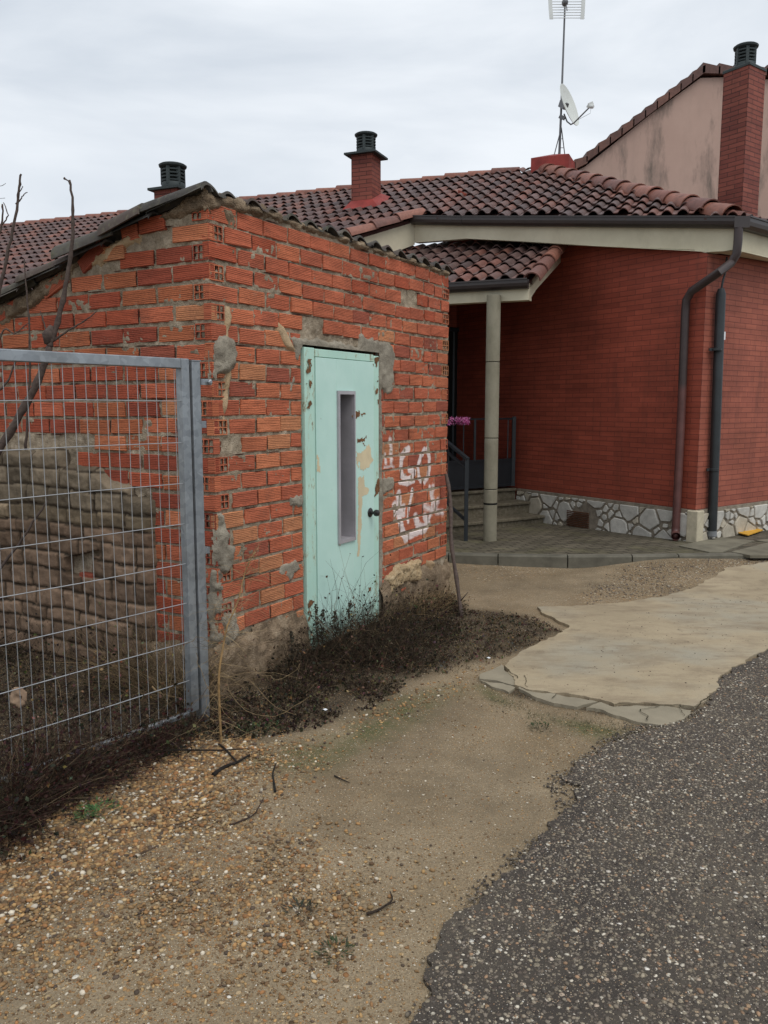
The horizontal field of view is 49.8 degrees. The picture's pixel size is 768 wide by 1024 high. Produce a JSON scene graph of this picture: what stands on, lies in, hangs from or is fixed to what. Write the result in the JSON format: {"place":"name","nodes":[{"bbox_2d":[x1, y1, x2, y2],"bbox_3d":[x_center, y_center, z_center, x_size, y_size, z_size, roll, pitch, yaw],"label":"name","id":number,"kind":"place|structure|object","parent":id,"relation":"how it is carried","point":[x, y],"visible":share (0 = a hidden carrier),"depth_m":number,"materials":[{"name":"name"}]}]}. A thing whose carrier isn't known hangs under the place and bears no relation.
{"place":"outdoors","nodes":[
{"label":"outdoors","id":0,"kind":"place"},
{"bbox_2d":[0,714,442,1023],"bbox_3d":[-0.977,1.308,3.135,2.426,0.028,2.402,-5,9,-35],"label":"gravel","id":1,"kind":"structure","parent":0,"point":[116,883],"depth_m":2.92,"materials":[{"name":"brown gravel"}]},
{"bbox_2d":[133,835,174,856],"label":"fallen twig","id":2,"kind":"object","parent":1,"relation":"on","point":[151,848],"visible":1,"depth_m":3.18,"materials":[{"name":"brown wood"}]},
{"bbox_2d":[227,798,263,825],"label":"fallen twig","id":3,"kind":"object","parent":1,"relation":"on","point":[245,818],"visible":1,"depth_m":3.42,"materials":[{"name":"brown wood"}]},
{"bbox_2d":[366,891,394,914],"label":"fallen twig","id":4,"kind":"object","parent":1,"relation":"on","point":[378,909],"visible":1,"depth_m":2.81,"materials":[{"name":"brown wood"}]},
{"bbox_2d":[0,557,767,1023],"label":"ground","id":5,"kind":"structure","parent":0,"point":[522,593],"depth_m":3.38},
{"bbox_2d":[0,173,97,569],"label":"bare tree","id":6,"kind":"object","parent":5,"relation":"on","point":[50,336],"visible":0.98,"depth_m":4.51,"materials":[{"name":"brown plant"}]},
{"bbox_2d":[74,807,98,820],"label":"green weed","id":7,"kind":"object","parent":5,"relation":"on","point":[86,814],"visible":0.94,"depth_m":3.43,"materials":[{"name":"green plant"}]},
{"bbox_2d":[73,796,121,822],"bbox_3d":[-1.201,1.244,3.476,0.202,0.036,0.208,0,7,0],"label":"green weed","id":8,"kind":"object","parent":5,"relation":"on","point":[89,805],"visible":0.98,"depth_m":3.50,"materials":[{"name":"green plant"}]},
{"bbox_2d":[0,632,227,890],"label":"gate brush","id":9,"kind":"object","parent":5,"relation":"on","point":[21,803],"visible":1,"depth_m":3.62,"materials":[{"name":"brown plant"}]},
{"bbox_2d":[0,586,237,790],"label":"yard weeds","id":10,"kind":"object","parent":5,"relation":"on","point":[47,676],"visible":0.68,"depth_m":4.74,"materials":[{"name":"brown plant"}]},
{"bbox_2d":[9,687,26,707],"bbox_3d":[-1.973,1.001,4.465,0.094,0.121,0.016,0,7,0],"label":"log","id":11,"kind":"object","parent":10,"relation":"on","point":[14,699],"visible":0.81,"depth_m":4.46,"materials":[{"name":"beige wood"}]},
{"bbox_2d":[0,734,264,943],"bbox_3d":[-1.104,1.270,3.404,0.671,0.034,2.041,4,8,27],"label":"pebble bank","id":12,"kind":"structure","parent":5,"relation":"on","point":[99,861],"depth_m":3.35,"materials":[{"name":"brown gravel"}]},
{"bbox_2d":[111,816,196,829],"bbox_3d":[-0.932,1.274,3.368,0.339,0.005,0.044,-2,8,-19],"label":"fallen twig","id":13,"kind":"object","parent":12,"relation":"on","point":[151,825],"visible":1,"depth_m":3.36,"materials":[{"name":"brown wood"}]},
{"bbox_2d":[139,748,246,754],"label":"fallen twig","id":14,"kind":"object","parent":12,"relation":"on","point":[197,750],"visible":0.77,"depth_m":4.07,"materials":[{"name":"brown wood"}]},
{"bbox_2d":[3,575,308,731],"bbox_3d":[-1.321,0.717,4.924,1.871,0.758,1.514,4,8,28],"label":"straw tuft","id":15,"kind":"object","parent":5,"relation":"on","point":[149,678],"visible":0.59,"depth_m":4.83,"materials":[{"name":"brown plant"}]},
{"bbox_2d":[132,720,200,750],"bbox_3d":[-1.140,1.151,4.256,0.429,0.035,0.415,0,7,0],"label":"green weed","id":16,"kind":"object","parent":5,"relation":"on","point":[171,731],"visible":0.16,"depth_m":4.32,"materials":[{"name":"green plant"}]},
{"bbox_2d":[152,686,213,721],"bbox_3d":[-1.076,1.038,4.553,0.412,0.146,0.116,3,8,23],"label":"dry cane","id":17,"kind":"object","parent":5,"relation":"on","point":[207,716],"visible":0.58,"depth_m":4.57,"materials":[{"name":"brown plant"}]},
{"bbox_2d":[189,360,212,721],"bbox_3d":[-0.961,0.196,4.423,0.071,1.980,0.134,7,10,42],"label":"gate post","id":18,"kind":"object","parent":5,"relation":"on","point":[198,424],"visible":0.69,"depth_m":4.36,"materials":[{"name":"grey metal"}]},
{"bbox_2d":[0,349,198,781],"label":"gate","id":19,"kind":"structure","parent":18,"relation":"attached to","point":[180,366],"depth_m":4.09,"materials":[{"name":"metal"}]},
{"bbox_2d":[0,181,454,697],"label":"brick shed","id":20,"kind":"structure","parent":5,"relation":"on","point":[321,354],"depth_m":5.30,"materials":[{"name":"fired brick brick"},{"name":"weathered roof tile"},{"name":"mint paint"}]},
{"bbox_2d":[300,347,379,648],"bbox_3d":[-0.320,-0.117,5.997,0.210,2.058,0.987,5,9,35],"label":"door","id":21,"kind":"structure","parent":20,"relation":"in","point":[340,390],"depth_m":5.89,"materials":[{"name":"green paint"}]},
{"bbox_2d":[211,743,249,775],"bbox_3d":[-0.740,1.188,3.980,0.179,0.018,0.346,0,7,0],"label":"fallen twig","id":22,"kind":"object","parent":5,"relation":"on","point":[216,772],"visible":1,"depth_m":3.93,"materials":[{"name":"brown wood"}]},
{"bbox_2d":[165,533,306,747],"bbox_3d":[-0.806,0.627,4.274,0.653,1.064,0.582,-4,8,-27],"label":"dry bush","id":23,"kind":"object","parent":5,"relation":"on","point":[223,643],"visible":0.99,"depth_m":4.24,"materials":[{"name":"brown plant"}]},
{"bbox_2d":[236,717,278,736],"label":"green weed","id":24,"kind":"object","parent":5,"relation":"on","point":[259,726],"visible":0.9,"depth_m":4.38,"materials":[{"name":"green plant"}]},
{"bbox_2d":[272,764,275,792],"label":"fallen twig","id":25,"kind":"object","parent":5,"relation":"on","point":[274,787],"visible":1,"depth_m":3.75,"materials":[{"name":"brown wood"}]},
{"bbox_2d":[288,630,300,669],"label":"seeding weed","id":26,"kind":"object","parent":5,"relation":"on","point":[291,638],"visible":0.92,"depth_m":5.29,"materials":[{"name":"brown plant"}]},
{"bbox_2d":[281,896,319,921],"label":"green weed","id":27,"kind":"object","parent":5,"relation":"on","point":[301,903],"visible":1,"depth_m":2.81,"materials":[{"name":"green plant"}]},
{"bbox_2d":[312,604,323,647],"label":"seeding weed","id":28,"kind":"object","parent":5,"relation":"on","point":[316,618],"visible":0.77,"depth_m":5.53,"materials":[{"name":"brown plant"}]},
{"bbox_2d":[316,609,325,646],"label":"seeding weed","id":29,"kind":"object","parent":5,"relation":"on","point":[322,615],"visible":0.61,"depth_m":5.62,"materials":[{"name":"brown plant"}]},
{"bbox_2d":[191,545,473,739],"bbox_3d":[-0.182,0.522,5.761,1.904,0.928,3.227,0,7,0],"label":"dead brush","id":30,"kind":"object","parent":5,"relation":"on","point":[387,629],"visible":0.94,"depth_m":5.36,"materials":[{"name":"brown plant"}]},
{"bbox_2d":[313,935,355,965],"bbox_3d":[-0.152,1.363,2.582,0.123,0.032,0.128,-7,10,-43],"label":"green weed","id":31,"kind":"object","parent":5,"relation":"on","point":[335,939],"visible":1,"depth_m":2.60,"materials":[{"name":"green plant"}]},
{"bbox_2d":[331,610,341,650],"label":"seeding weed","id":32,"kind":"object","parent":5,"relation":"on","point":[334,617],"visible":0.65,"depth_m":5.74,"materials":[{"name":"brown plant"}]},
{"bbox_2d":[345,600,352,636],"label":"seeding weed","id":33,"kind":"object","parent":5,"relation":"on","point":[350,603],"visible":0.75,"depth_m":5.92,"materials":[{"name":"brown plant"}]},
{"bbox_2d":[0,41,767,541],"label":"house","id":34,"kind":"structure","parent":5,"relation":"on","point":[608,341],"depth_m":10.67,"materials":[{"name":"brick"}]},
{"bbox_2d":[446,327,458,460],"bbox_3d":[0.961,-1.696,13.095,1.000,2.414,0.070,-5,9,-33],"label":"entrance door","id":35,"kind":"structure","parent":34,"relation":"in","point":[453,331],"depth_m":13.13,"materials":[{"name":"black metal"}]},
{"bbox_2d":[446,417,515,489],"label":"landing gate","id":36,"kind":"structure","parent":34,"relation":"on","point":[506,471],"depth_m":11.73,"materials":[{"name":"black metal"}]},
{"bbox_2d":[446,416,470,424],"bbox_3d":[0.879,-1.051,10.639,0.462,0.367,0.198,0,7,0],"label":"flower bunch","id":37,"kind":"object","parent":36,"relation":"hanging from","point":[458,420],"visible":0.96,"depth_m":10.59,"materials":[{"name":"pink plant"}]},
{"bbox_2d":[548,0,584,153],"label":"tv antenna","id":38,"kind":"object","parent":34,"relation":"on","point":[564,4],"visible":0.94,"depth_m":13.37,"materials":[{"name":"grey metal"}]},
{"bbox_2d":[558,84,593,125],"bbox_3d":[3.087,-6.641,13.492,0.539,0.661,0.637,0,7,0],"label":"satellite dish","id":39,"kind":"object","parent":38,"relation":"attached to","point":[566,103],"visible":1,"depth_m":13.59,"materials":[{"name":"paint"}]},
{"bbox_2d":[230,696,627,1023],"bbox_3d":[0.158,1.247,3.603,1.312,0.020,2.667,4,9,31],"label":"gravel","id":40,"kind":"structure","parent":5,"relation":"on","point":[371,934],"depth_m":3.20,"materials":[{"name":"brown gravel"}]},
{"bbox_2d":[393,576,476,621],"bbox_3d":[0.366,0.669,6.873,0.714,0.342,1.184,4,8,29],"label":"straw tuft","id":41,"kind":"object","parent":5,"relation":"on","point":[440,596],"visible":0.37,"depth_m":6.85,"materials":[{"name":"brown plant"}]},
{"bbox_2d":[445,474,467,616],"bbox_3d":[0.592,0.268,7.023,0.085,1.130,0.796,-1,7,-9],"label":"leaning stick","id":42,"kind":"object","parent":5,"relation":"on","point":[452,552],"visible":0.96,"depth_m":6.99,"materials":[{"name":"brown wood"}]},
{"bbox_2d":[424,608,560,673],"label":"dry litter","id":43,"kind":"object","parent":5,"relation":"on","point":[528,636],"visible":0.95,"depth_m":6.09,"materials":[{"name":"brown plant"}]},
{"bbox_2d":[479,665,514,686],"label":"concrete slab","id":44,"kind":"structure","parent":5,"relation":"on","point":[499,674],"depth_m":5.18,"materials":[{"name":"beige concrete"}]},
{"bbox_2d":[481,680,514,693],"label":"concrete slab","id":45,"kind":"structure","parent":5,"relation":"on","point":[505,688],"depth_m":5.01,"materials":[{"name":"grey concrete"}]},
{"bbox_2d":[527,721,551,731],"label":"green weed","id":46,"kind":"object","parent":5,"relation":"on","point":[538,726],"visible":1,"depth_m":4.41,"materials":[{"name":"green plant"}]},
{"bbox_2d":[405,713,696,1018],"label":"road crumbs","id":47,"kind":"object","parent":5,"relation":"on","point":[407,1013],"visible":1,"depth_m":3.53,"materials":[{"name":"grey asphalt"}]},
{"bbox_2d":[519,687,597,709],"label":"concrete slab","id":48,"kind":"structure","parent":5,"relation":"on","point":[556,700],"depth_m":4.77,"materials":[{"name":"grey concrete"}]},
{"bbox_2d":[491,689,648,738],"bbox_3d":[0.962,1.122,4.507,1.047,0.029,0.597,4,9,31],"label":"crack moss","id":49,"kind":"object","parent":5,"relation":"on","point":[586,721],"visible":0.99,"depth_m":4.49,"materials":[{"name":"green plant"}]},
{"bbox_2d":[445,552,766,567],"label":"kerb","id":50,"kind":"structure","parent":5,"relation":"on","point":[556,560],"depth_m":8.76,"materials":[{"name":"concrete"}]},
{"bbox_2d":[504,562,767,709],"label":"concrete slab","id":51,"kind":"structure","parent":5,"relation":"on","point":[572,647],"depth_m":5.83,"materials":[{"name":"beige concrete"}]},
{"bbox_2d":[504,665,710,719],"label":"slab cracks","id":52,"kind":"object","parent":51,"relation":"on","point":[640,704],"visible":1,"depth_m":4.68,"materials":[{"name":"concrete"}]},
{"bbox_2d":[586,702,690,726],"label":"concrete slab","id":53,"kind":"structure","parent":5,"relation":"on","point":[657,716],"depth_m":4.57,"materials":[{"name":"beige concrete"}]},
{"bbox_2d":[574,62,767,217],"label":"neighbour house","id":54,"kind":"structure","parent":5,"relation":"on","point":[670,139],"depth_m":16.21,"materials":[{"name":"paint"}]},
{"bbox_2d":[583,558,767,604],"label":"gravel","id":55,"kind":"structure","parent":5,"relation":"on","point":[623,579],"depth_m":8.04,"materials":[{"name":"gravel"}]},
{"bbox_2d":[0,0,767,245],"label":"sky","id":56,"kind":"structure","parent":0,"point":[254,97],"materials":[{"name":"white"}]},
{"bbox_2d":[288,666,492,753],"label":"gravel","id":57,"kind":"structure","parent":0,"point":[403,704],"depth_m":4.70,"materials":[{"name":"brown gravel"}]},
{"bbox_2d":[410,649,767,1023],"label":"road","id":58,"kind":"structure","parent":0,"point":[567,817],"depth_m":2.82,"materials":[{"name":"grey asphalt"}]},
{"bbox_2d":[446,523,767,562],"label":"pavement","id":59,"kind":"structure","parent":0,"point":[542,538],"depth_m":9.77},
{"bbox_2d":[446,440,469,540],"bbox_3d":[0.672,-0.478,10.407,0.062,1.585,1.237,-5,9,-32],"label":"hand rail","id":60,"kind":"object","parent":59,"relation":"on","point":[465,466],"visible":0.38,"depth_m":9.96,"materials":[{"name":"black metal"}]},
{"bbox_2d":[679,537,753,552],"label":"pavement slab","id":61,"kind":"structure","parent":59,"relation":"on","point":[719,545],"depth_m":9.32,"materials":[{"name":"concrete"}]},
{"bbox_2d":[731,542,767,557],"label":"pavement slab","id":62,"kind":"structure","parent":59,"relation":"on","point":[759,551],"depth_m":8.81,"materials":[{"name":"concrete"}]},
{"bbox_2d":[738,529,762,535],"bbox_3d":[4.507,0.215,10.352,0.334,0.039,0.796,6,10,41],"label":"meter cover","id":63,"kind":"object","parent":59,"relation":"on","point":[749,532],"visible":0.39,"depth_m":10.13,"materials":[{"name":"yellow plastic"}]},
{"bbox_2d":[756,539,767,542],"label":"pavement slab","id":64,"kind":"structure","parent":59,"relation":"on","point":[765,540],"depth_m":9.59,"materials":[{"name":"concrete"}]},
{"bbox_2d":[519,592,762,689],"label":"gravel","id":65,"kind":"structure","parent":0,"point":[671,637],"depth_m":6.02,"materials":[{"name":"gravel"}]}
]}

